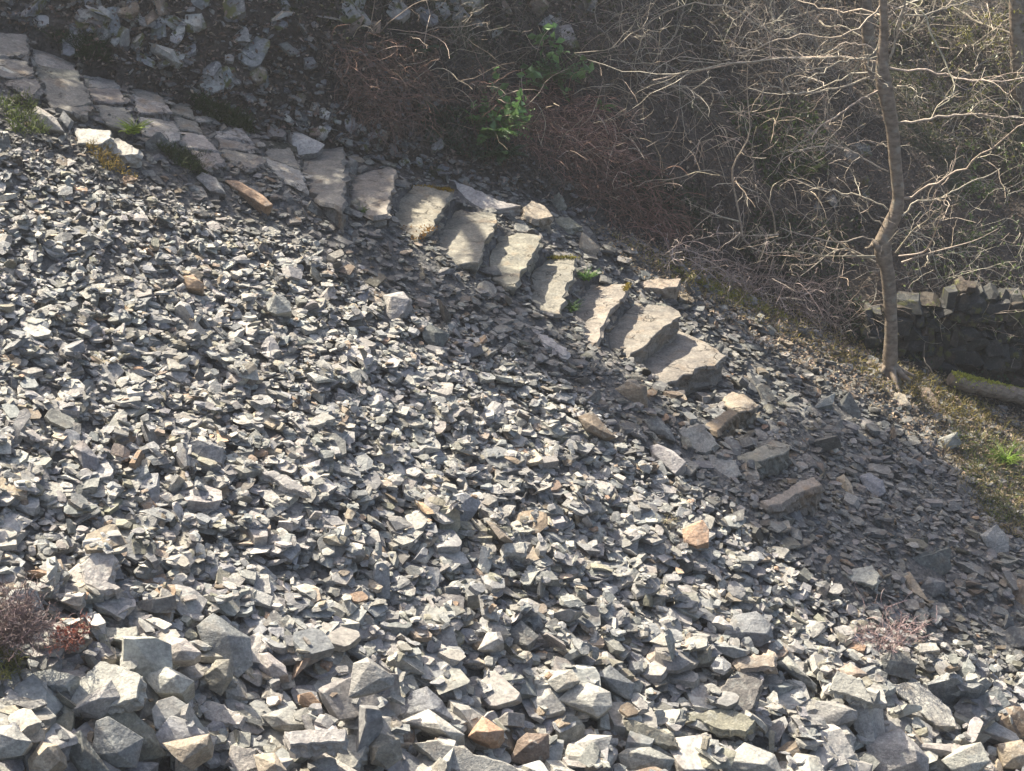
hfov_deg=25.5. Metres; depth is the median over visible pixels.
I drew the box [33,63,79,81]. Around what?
paving stone
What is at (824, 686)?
scree stone
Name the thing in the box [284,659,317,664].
scree stone
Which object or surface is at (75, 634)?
red plant
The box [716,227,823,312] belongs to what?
bare shrub
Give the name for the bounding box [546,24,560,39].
bank stone
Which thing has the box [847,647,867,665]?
scree stone
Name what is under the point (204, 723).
scree stone
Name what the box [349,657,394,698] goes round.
boulder
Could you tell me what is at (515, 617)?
scree stone
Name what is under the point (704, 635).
scree stone
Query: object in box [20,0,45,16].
bank stone
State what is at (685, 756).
scree stone
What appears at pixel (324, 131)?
bank stone
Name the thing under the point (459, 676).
scree stone
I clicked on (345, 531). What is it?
scree stone
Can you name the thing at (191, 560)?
scree stone
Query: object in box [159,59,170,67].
bank stone
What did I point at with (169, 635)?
scree stone
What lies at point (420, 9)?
bank stone
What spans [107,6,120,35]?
bank stone
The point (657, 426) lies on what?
loose stone
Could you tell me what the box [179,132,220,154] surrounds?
paving stone
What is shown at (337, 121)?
bank stone
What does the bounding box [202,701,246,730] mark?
stone slab
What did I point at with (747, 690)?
stone slab
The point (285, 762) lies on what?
scree stone
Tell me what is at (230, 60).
bank stone
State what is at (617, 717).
scree stone
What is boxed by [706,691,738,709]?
scree stone
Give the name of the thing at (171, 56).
bank stone
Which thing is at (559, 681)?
loose stone
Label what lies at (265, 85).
bank stone
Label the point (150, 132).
paving stone
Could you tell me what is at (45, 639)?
scree stone
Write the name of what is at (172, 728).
scree stone
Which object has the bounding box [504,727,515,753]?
scree stone
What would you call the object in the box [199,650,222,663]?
scree stone
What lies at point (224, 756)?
scree stone
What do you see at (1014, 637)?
stone slab
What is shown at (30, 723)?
scree stone
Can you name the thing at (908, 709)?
scree stone
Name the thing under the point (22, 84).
paving stone
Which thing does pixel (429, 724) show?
boulder
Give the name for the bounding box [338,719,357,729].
scree stone
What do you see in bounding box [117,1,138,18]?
bank stone
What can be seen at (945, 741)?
scree stone
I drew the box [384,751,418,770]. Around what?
scree stone
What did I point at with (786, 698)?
scree stone
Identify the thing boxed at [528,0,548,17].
bank stone
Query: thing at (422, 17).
bank stone
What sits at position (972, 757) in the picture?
boulder
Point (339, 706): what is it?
scree stone
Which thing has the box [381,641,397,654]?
scree stone
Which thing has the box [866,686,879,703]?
scree stone
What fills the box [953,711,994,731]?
scree stone
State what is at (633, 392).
boulder
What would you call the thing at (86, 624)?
scree stone
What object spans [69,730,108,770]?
boulder
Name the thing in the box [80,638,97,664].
scree stone
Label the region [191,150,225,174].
paving stone
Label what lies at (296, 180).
paving stone
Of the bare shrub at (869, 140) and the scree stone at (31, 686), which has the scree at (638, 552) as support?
the scree stone at (31, 686)
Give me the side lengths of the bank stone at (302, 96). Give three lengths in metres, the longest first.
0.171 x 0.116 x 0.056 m
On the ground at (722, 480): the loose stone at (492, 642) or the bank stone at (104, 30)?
the bank stone at (104, 30)
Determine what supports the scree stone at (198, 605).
on the scree at (638, 552)
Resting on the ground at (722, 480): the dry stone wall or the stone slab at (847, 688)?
the dry stone wall
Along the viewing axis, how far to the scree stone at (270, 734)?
16.77 m
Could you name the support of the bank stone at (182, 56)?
on the ground at (722, 480)
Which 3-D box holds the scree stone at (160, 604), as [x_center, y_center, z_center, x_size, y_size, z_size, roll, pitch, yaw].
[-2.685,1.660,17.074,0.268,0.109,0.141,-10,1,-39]
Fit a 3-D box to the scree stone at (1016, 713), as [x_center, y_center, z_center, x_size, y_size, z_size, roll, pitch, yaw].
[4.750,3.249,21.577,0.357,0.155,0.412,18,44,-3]
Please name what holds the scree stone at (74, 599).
on the scree at (638, 552)
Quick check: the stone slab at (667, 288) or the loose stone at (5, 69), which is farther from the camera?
the stone slab at (667, 288)
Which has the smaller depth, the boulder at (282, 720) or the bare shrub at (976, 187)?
the boulder at (282, 720)
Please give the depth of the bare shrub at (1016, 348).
28.96 m
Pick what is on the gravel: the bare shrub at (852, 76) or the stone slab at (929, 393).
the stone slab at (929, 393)
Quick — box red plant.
[46,609,91,655]
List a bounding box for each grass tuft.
[117,114,153,134]
[357,204,369,212]
[564,299,583,312]
[576,265,601,280]
[786,154,829,175]
[984,440,1023,465]
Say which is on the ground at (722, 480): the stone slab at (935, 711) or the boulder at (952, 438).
the boulder at (952, 438)
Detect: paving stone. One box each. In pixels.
[0,32,30,60]
[0,58,33,82]
[4,79,43,107]
[32,49,75,69]
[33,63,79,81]
[39,78,92,109]
[55,106,94,122]
[83,75,120,88]
[88,88,124,106]
[94,105,134,119]
[102,118,137,140]
[132,89,164,103]
[133,95,172,120]
[138,117,182,137]
[142,126,181,150]
[169,103,195,120]
[174,116,202,134]
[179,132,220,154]
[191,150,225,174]
[215,128,253,145]
[215,137,258,153]
[221,149,265,167]
[236,156,267,174]
[265,150,299,169]
[266,147,293,154]
[266,158,300,172]
[269,169,308,197]
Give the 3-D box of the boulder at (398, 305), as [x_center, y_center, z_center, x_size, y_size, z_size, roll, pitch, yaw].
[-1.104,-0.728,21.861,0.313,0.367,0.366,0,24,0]
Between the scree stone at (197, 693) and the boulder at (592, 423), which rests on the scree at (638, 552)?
the scree stone at (197, 693)
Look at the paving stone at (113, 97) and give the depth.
22.30 m
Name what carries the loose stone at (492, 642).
on the scree at (638, 552)
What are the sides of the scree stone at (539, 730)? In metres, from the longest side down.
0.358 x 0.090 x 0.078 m
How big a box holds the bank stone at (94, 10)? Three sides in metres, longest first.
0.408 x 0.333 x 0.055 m
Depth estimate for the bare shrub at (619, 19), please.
27.98 m
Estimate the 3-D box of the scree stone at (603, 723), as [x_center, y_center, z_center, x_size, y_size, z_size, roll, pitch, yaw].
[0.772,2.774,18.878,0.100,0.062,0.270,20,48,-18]
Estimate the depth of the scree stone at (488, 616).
18.95 m
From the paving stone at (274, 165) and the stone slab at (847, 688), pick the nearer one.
the stone slab at (847, 688)
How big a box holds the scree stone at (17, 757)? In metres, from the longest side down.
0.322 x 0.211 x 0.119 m
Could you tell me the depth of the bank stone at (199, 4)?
23.29 m
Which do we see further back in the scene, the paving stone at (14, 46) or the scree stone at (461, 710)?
the paving stone at (14, 46)
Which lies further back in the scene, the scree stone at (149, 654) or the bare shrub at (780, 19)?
the bare shrub at (780, 19)
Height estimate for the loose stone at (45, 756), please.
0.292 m
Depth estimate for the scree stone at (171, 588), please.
17.21 m
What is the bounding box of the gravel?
[0,0,1023,689]
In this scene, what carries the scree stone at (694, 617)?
on the scree at (638, 552)
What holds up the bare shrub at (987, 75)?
on the ground at (722, 480)
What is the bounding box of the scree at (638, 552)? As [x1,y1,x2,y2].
[0,130,1023,770]
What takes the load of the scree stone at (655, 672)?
on the ground at (722, 480)
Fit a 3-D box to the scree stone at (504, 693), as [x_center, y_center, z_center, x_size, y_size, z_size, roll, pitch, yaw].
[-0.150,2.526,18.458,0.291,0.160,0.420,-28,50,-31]
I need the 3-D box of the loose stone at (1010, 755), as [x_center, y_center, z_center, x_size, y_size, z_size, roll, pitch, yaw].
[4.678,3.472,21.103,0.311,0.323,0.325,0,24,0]
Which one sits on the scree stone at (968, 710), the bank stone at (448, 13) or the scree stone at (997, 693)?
the scree stone at (997, 693)
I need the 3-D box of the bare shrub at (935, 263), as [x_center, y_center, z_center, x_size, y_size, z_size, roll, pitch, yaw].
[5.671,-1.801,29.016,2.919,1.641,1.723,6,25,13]
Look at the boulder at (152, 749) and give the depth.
16.00 m
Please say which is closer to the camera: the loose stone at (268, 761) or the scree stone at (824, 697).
the loose stone at (268, 761)
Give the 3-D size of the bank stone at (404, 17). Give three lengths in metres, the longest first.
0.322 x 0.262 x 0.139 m
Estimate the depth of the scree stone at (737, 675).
19.88 m
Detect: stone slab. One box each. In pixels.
[20,669,79,695]
[71,661,146,720]
[74,128,113,154]
[79,552,123,599]
[106,138,143,167]
[106,626,138,649]
[187,439,226,466]
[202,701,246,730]
[225,745,257,770]
[261,471,309,497]
[282,729,349,758]
[306,412,338,431]
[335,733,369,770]
[412,739,524,770]
[449,179,520,215]
[500,542,527,561]
[520,201,553,233]
[538,334,570,361]
[551,192,566,210]
[555,217,583,234]
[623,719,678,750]
[639,278,680,300]
[678,423,719,454]
[686,708,755,738]
[707,455,741,479]
[720,677,762,712]
[732,650,777,674]
[828,671,873,708]
[841,565,881,589]
[889,392,911,410]
[893,681,956,731]
[913,545,951,574]
[917,643,940,657]
[919,387,942,408]
[994,626,1023,648]
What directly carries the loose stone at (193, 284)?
on the ground at (722, 480)
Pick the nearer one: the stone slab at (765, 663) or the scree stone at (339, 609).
the scree stone at (339, 609)
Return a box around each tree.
[574,0,1023,392]
[818,0,930,84]
[946,0,1023,111]
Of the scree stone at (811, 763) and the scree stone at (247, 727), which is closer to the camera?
the scree stone at (247, 727)
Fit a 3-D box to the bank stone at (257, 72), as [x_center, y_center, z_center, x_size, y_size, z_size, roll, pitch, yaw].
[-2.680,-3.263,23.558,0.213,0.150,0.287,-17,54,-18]
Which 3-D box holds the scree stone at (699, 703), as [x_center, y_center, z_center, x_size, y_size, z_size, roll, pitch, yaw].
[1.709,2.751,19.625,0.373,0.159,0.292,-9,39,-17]
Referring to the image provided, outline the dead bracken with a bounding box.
[293,0,1023,343]
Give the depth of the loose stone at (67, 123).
21.43 m
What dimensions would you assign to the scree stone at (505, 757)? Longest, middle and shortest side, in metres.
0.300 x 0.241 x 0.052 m
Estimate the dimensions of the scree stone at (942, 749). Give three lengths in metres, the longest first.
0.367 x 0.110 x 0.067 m
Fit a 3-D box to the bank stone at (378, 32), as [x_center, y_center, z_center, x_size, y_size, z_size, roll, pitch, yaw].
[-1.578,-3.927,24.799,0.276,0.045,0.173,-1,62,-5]
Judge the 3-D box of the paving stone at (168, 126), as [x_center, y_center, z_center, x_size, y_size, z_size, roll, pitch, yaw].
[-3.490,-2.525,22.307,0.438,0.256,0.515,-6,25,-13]
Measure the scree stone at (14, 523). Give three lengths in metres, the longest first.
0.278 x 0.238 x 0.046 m
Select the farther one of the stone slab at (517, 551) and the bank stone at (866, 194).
the bank stone at (866, 194)
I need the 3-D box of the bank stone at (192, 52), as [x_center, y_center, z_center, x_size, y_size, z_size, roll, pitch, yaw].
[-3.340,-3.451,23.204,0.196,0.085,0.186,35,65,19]
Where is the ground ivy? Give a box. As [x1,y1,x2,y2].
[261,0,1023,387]
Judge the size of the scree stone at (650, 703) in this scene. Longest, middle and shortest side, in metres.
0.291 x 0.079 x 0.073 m
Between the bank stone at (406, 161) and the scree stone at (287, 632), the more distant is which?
the bank stone at (406, 161)
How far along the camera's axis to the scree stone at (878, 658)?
21.38 m
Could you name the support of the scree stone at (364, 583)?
on the scree at (638, 552)
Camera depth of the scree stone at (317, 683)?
17.43 m
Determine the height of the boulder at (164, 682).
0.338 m
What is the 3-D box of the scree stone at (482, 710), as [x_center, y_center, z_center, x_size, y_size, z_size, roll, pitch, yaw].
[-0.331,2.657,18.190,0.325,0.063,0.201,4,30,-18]
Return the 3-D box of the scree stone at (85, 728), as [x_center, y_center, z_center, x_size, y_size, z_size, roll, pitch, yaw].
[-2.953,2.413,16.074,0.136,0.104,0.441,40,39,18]
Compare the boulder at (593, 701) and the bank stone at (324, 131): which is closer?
the boulder at (593, 701)
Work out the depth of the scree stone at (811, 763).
19.37 m
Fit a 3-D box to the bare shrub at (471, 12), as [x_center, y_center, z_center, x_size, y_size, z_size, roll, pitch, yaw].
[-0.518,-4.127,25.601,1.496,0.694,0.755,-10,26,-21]
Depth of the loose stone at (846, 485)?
23.87 m
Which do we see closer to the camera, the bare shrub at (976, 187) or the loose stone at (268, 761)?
the loose stone at (268, 761)
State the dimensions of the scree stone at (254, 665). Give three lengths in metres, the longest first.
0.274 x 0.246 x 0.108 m
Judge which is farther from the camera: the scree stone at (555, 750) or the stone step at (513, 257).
the stone step at (513, 257)
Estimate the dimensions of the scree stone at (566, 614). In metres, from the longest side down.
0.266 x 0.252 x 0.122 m
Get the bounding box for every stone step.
[302,147,351,234]
[349,167,397,230]
[394,183,454,241]
[439,210,497,275]
[489,233,543,295]
[530,254,579,321]
[575,282,630,346]
[609,302,681,363]
[643,331,726,396]
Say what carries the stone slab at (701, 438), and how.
on the ground at (722, 480)
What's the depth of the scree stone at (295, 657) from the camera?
17.36 m
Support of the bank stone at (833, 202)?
on the ground at (722, 480)
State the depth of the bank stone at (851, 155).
30.03 m
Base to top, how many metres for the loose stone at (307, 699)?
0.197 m
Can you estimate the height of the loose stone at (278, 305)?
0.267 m
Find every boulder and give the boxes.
[25,106,64,134]
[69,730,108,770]
[71,680,119,718]
[93,716,143,767]
[103,711,166,761]
[145,666,194,703]
[197,613,252,677]
[225,180,272,215]
[261,706,305,732]
[288,131,324,158]
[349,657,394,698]
[383,292,413,319]
[401,686,453,720]
[401,709,464,745]
[559,683,611,720]
[578,411,615,440]
[599,665,634,700]
[615,382,647,407]
[618,747,674,770]
[649,444,685,476]
[722,742,781,770]
[723,611,772,647]
[777,656,816,691]
[814,700,857,727]
[865,729,928,770]
[881,648,916,679]
[937,432,961,449]
[941,742,989,770]
[980,524,1008,552]
[981,722,1019,743]
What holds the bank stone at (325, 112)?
on the ground at (722, 480)
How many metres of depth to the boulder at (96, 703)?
15.91 m
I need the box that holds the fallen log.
[946,370,1023,406]
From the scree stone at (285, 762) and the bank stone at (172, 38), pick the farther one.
the bank stone at (172, 38)
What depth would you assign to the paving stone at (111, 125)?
21.77 m
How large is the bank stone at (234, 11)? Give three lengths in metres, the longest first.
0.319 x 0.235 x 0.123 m
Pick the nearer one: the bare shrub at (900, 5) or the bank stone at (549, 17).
the bank stone at (549, 17)
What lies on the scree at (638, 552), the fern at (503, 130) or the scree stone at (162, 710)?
the scree stone at (162, 710)
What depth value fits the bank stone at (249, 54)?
23.47 m
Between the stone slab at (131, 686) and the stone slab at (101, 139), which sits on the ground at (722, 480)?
the stone slab at (101, 139)
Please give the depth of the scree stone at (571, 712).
18.66 m
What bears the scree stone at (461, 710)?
on the scree at (638, 552)
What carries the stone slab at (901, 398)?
on the gravel
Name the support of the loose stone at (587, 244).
on the ground at (722, 480)
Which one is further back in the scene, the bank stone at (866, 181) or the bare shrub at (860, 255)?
the bank stone at (866, 181)
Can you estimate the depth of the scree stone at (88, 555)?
17.22 m
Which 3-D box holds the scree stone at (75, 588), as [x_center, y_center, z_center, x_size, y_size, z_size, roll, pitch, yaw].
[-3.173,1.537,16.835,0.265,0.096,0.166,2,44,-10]
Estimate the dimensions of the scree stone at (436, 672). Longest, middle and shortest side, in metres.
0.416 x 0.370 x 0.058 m
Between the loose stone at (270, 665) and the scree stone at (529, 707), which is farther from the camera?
the scree stone at (529, 707)
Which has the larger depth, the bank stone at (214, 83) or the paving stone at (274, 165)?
the bank stone at (214, 83)
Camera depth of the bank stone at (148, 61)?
22.89 m
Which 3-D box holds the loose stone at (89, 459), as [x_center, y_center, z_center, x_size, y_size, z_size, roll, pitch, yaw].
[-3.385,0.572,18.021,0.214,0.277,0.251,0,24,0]
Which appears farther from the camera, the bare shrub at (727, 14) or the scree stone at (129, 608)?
the bare shrub at (727, 14)
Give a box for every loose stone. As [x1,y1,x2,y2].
[0,66,13,72]
[0,725,32,758]
[28,741,66,770]
[59,111,73,131]
[73,440,99,470]
[163,734,213,769]
[166,637,200,666]
[183,275,203,295]
[196,172,225,198]
[204,659,232,695]
[253,753,286,770]
[257,652,289,681]
[266,294,291,317]
[297,692,321,707]
[369,733,402,768]
[421,324,449,346]
[468,716,504,748]
[478,632,503,654]
[509,620,538,651]
[511,733,548,764]
[547,669,579,692]
[574,734,611,750]
[578,232,599,255]
[643,417,674,443]
[682,520,708,551]
[814,393,834,411]
[836,474,853,494]
[837,391,860,418]
[838,662,866,677]
[838,724,855,746]
[859,473,885,496]
[904,571,928,601]
[920,576,944,597]
[996,739,1023,770]
[1012,578,1023,604]
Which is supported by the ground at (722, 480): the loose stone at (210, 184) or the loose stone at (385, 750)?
the loose stone at (210, 184)
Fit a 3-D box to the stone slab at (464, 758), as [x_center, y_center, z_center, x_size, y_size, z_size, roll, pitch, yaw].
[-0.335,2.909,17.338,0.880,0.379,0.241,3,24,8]
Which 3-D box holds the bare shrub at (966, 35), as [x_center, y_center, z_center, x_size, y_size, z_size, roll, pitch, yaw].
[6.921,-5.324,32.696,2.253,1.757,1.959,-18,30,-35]
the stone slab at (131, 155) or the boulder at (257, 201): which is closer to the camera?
the stone slab at (131, 155)
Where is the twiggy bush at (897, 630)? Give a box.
[844,580,948,660]
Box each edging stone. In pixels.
[706,409,739,438]
[722,392,758,429]
[737,440,791,479]
[759,477,824,518]
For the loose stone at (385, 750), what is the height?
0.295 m
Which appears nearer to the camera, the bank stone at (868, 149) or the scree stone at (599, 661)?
the scree stone at (599, 661)
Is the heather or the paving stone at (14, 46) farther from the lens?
the paving stone at (14, 46)
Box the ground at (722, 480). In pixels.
[0,0,1023,770]
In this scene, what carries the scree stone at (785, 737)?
on the ground at (722, 480)
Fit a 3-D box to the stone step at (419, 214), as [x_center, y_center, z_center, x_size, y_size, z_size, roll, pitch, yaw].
[-0.982,-1.694,23.683,0.579,0.394,1.565,3,24,6]
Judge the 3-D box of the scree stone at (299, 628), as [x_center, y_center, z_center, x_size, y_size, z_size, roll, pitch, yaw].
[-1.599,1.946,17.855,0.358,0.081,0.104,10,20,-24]
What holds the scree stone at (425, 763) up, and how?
on the ground at (722, 480)
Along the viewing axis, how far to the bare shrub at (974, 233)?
29.73 m
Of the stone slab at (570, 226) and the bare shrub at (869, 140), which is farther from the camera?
the bare shrub at (869, 140)
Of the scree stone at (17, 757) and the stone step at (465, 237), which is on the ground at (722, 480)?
the stone step at (465, 237)
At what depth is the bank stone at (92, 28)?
22.70 m
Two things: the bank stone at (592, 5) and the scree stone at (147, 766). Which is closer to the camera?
the scree stone at (147, 766)
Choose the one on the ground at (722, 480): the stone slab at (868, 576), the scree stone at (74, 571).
the stone slab at (868, 576)
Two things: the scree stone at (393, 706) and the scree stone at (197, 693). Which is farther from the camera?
the scree stone at (393, 706)
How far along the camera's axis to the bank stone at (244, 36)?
23.48 m
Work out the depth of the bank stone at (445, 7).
25.83 m
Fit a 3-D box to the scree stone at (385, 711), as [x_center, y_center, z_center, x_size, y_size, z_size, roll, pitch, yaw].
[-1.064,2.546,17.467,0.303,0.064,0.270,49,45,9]
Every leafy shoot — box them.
[468,66,534,128]
[517,22,596,102]
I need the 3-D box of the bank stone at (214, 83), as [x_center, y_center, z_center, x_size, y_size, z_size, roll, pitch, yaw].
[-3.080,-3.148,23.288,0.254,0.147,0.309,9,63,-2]
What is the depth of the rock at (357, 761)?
16.86 m
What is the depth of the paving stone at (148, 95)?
22.81 m
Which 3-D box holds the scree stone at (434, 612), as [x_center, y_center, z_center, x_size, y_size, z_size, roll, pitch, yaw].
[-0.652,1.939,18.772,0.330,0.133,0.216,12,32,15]
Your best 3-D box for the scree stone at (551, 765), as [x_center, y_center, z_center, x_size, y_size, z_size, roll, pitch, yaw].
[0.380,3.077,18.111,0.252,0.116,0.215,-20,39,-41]
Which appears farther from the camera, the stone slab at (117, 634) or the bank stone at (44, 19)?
the bank stone at (44, 19)
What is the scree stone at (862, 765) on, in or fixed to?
on the ground at (722, 480)
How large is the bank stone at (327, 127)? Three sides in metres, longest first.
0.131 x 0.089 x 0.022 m
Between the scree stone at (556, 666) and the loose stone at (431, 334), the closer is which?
the scree stone at (556, 666)
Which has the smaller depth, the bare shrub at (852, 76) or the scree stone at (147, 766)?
the scree stone at (147, 766)
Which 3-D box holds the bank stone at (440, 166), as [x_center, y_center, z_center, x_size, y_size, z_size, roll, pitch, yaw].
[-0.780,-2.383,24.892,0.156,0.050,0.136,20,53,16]
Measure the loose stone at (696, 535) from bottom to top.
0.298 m
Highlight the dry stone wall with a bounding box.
[860,276,1023,386]
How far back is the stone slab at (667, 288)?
25.51 m
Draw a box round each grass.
[0,24,1023,679]
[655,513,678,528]
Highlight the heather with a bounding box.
[0,568,79,668]
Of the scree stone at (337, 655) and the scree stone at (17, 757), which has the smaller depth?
the scree stone at (17, 757)
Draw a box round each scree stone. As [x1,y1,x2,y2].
[0,512,31,532]
[0,697,55,726]
[0,755,24,760]
[5,588,44,623]
[8,708,41,736]
[13,674,63,714]
[28,620,68,650]
[28,728,44,745]
[29,582,58,599]
[33,723,77,748]
[36,656,62,671]
[46,556,60,586]
[54,592,85,605]
[55,705,74,730]
[59,620,89,646]
[61,669,86,699]
[66,738,120,770]
[68,563,82,580]
[70,583,103,603]
[75,551,90,564]
[76,719,93,739]
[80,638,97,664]
[84,524,127,553]
[93,597,132,618]
[112,599,135,620]
[121,636,172,682]
[122,606,145,625]
[125,761,158,770]
[129,619,159,637]
[134,683,157,718]
[137,595,176,612]
[144,718,153,725]
[151,696,207,733]
[155,584,175,617]
[155,716,205,751]
[158,629,180,641]
[161,546,196,568]
[174,584,207,616]
[176,663,204,681]
[195,689,200,701]
[197,664,232,691]
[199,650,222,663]
[199,719,228,744]
[207,592,239,615]
[208,733,226,749]
[220,748,245,768]
[224,698,269,726]
[227,515,248,537]
[227,716,263,733]
[236,569,255,584]
[244,615,268,635]
[248,698,285,713]
[249,734,269,751]
[251,663,259,669]
[257,753,293,767]
[259,726,301,770]
[261,590,280,612]
[271,625,291,651]
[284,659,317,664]
[289,653,301,660]
[291,658,310,679]
[293,628,333,659]
[296,624,310,630]
[298,603,335,617]
[300,760,311,770]
[306,678,330,702]
[317,530,349,557]
[318,673,379,720]
[321,622,360,651]
[322,599,345,617]
[328,524,350,536]
[332,651,344,664]
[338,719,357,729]
[343,704,382,751]
[344,608,366,624]
[355,580,380,591]
[358,624,376,641]
[375,673,400,715]
[379,706,396,717]
[381,616,412,635]
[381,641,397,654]
[381,716,403,743]
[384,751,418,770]
[385,660,411,675]
[389,586,415,602]
[406,635,424,656]
[415,603,447,624]
[416,736,457,770]
[419,620,430,630]
[421,664,435,681]
[423,646,458,677]
[429,673,466,701]
[431,668,469,694]
[447,700,495,733]
[448,705,477,733]
[468,676,487,700]
[473,706,486,713]
[478,594,497,621]
[479,617,487,626]
[481,664,504,675]
[481,670,521,709]
[481,749,510,763]
[498,712,524,727]
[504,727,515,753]
[505,666,536,698]
[510,612,522,625]
[522,698,545,723]
[530,687,565,717]
[534,677,564,694]
[536,727,564,753]
[543,708,575,721]
[543,739,563,761]
[545,618,575,648]
[545,760,574,770]
[552,656,574,670]
[553,606,582,621]
[563,642,592,660]
[567,664,600,686]
[575,605,600,627]
[576,729,617,770]
[587,654,623,664]
[593,652,622,672]
[597,713,610,730]
[599,725,626,752]
[601,686,623,701]
[608,702,657,737]
[625,622,660,641]
[625,726,659,748]
[633,677,643,693]
[640,659,667,682]
[645,700,653,707]
[651,744,671,756]
[657,710,669,725]
[659,724,674,736]
[667,735,712,770]
[671,601,700,621]
[682,629,710,641]
[684,684,716,711]
[698,598,715,621]
[699,631,721,654]
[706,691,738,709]
[714,640,750,657]
[722,673,759,698]
[778,680,809,709]
[780,729,820,753]
[785,753,822,770]
[807,746,834,769]
[818,724,854,758]
[819,671,835,694]
[820,691,828,700]
[835,759,872,770]
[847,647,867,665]
[851,693,886,708]
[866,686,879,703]
[869,652,882,669]
[872,680,895,696]
[883,710,893,719]
[884,716,932,742]
[886,704,921,717]
[887,674,898,683]
[920,743,951,755]
[922,750,937,763]
[942,731,955,743]
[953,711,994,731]
[953,732,990,745]
[954,698,997,726]
[976,686,1010,715]
[997,706,1023,737]
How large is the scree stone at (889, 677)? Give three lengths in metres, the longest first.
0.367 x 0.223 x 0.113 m
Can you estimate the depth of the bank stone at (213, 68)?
23.24 m
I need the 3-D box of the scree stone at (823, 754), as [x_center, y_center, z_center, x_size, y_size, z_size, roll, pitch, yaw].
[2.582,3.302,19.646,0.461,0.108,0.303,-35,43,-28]
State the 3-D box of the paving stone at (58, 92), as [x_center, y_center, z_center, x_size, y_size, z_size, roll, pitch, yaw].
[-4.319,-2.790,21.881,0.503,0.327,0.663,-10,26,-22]
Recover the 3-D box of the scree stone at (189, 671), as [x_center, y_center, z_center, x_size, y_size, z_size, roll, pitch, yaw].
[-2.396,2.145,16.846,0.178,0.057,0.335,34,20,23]
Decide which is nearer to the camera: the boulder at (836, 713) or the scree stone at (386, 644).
the scree stone at (386, 644)
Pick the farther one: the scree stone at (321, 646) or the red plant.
the scree stone at (321, 646)
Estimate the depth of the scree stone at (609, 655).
19.31 m
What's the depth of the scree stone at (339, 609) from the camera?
18.14 m
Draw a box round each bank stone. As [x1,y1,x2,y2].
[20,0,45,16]
[32,15,48,27]
[61,23,84,57]
[75,6,111,26]
[75,20,89,28]
[84,0,101,5]
[84,5,111,19]
[86,24,96,32]
[96,25,110,42]
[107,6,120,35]
[111,37,119,45]
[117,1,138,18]
[117,25,129,46]
[132,33,143,46]
[136,53,154,67]
[145,9,158,27]
[148,42,182,68]
[150,9,165,39]
[151,23,162,28]
[154,0,169,15]
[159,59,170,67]
[165,14,184,29]
[170,31,183,43]
[176,21,184,34]
[179,52,184,60]
[184,13,206,32]
[184,43,195,56]
[185,23,192,32]
[191,0,209,9]
[199,67,224,93]
[202,61,221,75]
[222,0,245,20]
[223,66,235,89]
[225,54,233,63]
[233,26,248,41]
[238,36,269,70]
[241,49,255,59]
[249,66,266,85]
[260,70,269,90]
[270,11,294,21]
[274,19,287,30]
[284,113,291,121]
[294,93,305,107]
[309,128,320,137]
[310,102,319,113]
[316,15,341,20]
[316,126,328,140]
[319,110,329,119]
[323,123,330,131]
[333,119,340,124]
[339,0,372,28]
[344,118,356,129]
[349,15,364,32]
[351,0,365,8]
[368,21,380,34]
[368,132,376,140]
[375,123,381,137]
[378,129,389,143]
[386,0,410,23]
[398,158,409,166]
[415,7,423,14]
[416,7,438,26]
[416,157,422,167]
[431,137,444,152]
[435,2,449,13]
[437,164,449,171]
[441,10,450,20]
[452,3,469,21]
[461,0,483,15]
[472,18,482,25]
[492,25,502,37]
[502,0,512,13]
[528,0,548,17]
[538,14,557,25]
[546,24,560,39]
[559,24,579,48]
[587,0,596,12]
[826,194,837,208]
[844,148,858,163]
[855,143,871,155]
[860,175,870,190]
[862,189,869,197]
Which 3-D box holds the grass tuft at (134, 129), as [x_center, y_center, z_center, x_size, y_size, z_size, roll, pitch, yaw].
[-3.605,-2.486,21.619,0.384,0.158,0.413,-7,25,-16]
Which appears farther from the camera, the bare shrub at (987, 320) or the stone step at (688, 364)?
the bare shrub at (987, 320)
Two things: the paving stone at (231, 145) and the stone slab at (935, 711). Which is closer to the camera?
the stone slab at (935, 711)
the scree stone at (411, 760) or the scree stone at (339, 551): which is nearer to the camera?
the scree stone at (411, 760)
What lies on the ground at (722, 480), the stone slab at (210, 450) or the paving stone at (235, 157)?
the paving stone at (235, 157)
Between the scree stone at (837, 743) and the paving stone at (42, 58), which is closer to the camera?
the scree stone at (837, 743)
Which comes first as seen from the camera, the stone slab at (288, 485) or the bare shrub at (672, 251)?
the stone slab at (288, 485)
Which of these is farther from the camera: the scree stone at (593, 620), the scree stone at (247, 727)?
the scree stone at (593, 620)
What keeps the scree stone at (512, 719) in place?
on the scree at (638, 552)
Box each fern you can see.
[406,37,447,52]
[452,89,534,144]
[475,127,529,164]
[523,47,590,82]
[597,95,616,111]
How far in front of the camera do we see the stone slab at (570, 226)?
25.34 m
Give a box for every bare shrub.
[436,0,532,47]
[566,0,672,51]
[614,0,722,121]
[624,224,749,298]
[674,0,813,87]
[682,67,799,265]
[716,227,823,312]
[736,0,832,60]
[754,0,920,120]
[757,86,923,173]
[774,183,1019,306]
[800,261,909,344]
[846,164,1023,301]
[847,0,987,46]
[860,42,1023,163]
[899,230,1023,384]
[901,0,1023,74]
[908,188,1023,282]
[944,34,1023,133]
[951,132,1023,219]
[967,231,1023,289]
[1007,337,1023,367]
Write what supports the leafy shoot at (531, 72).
on the ground at (722, 480)

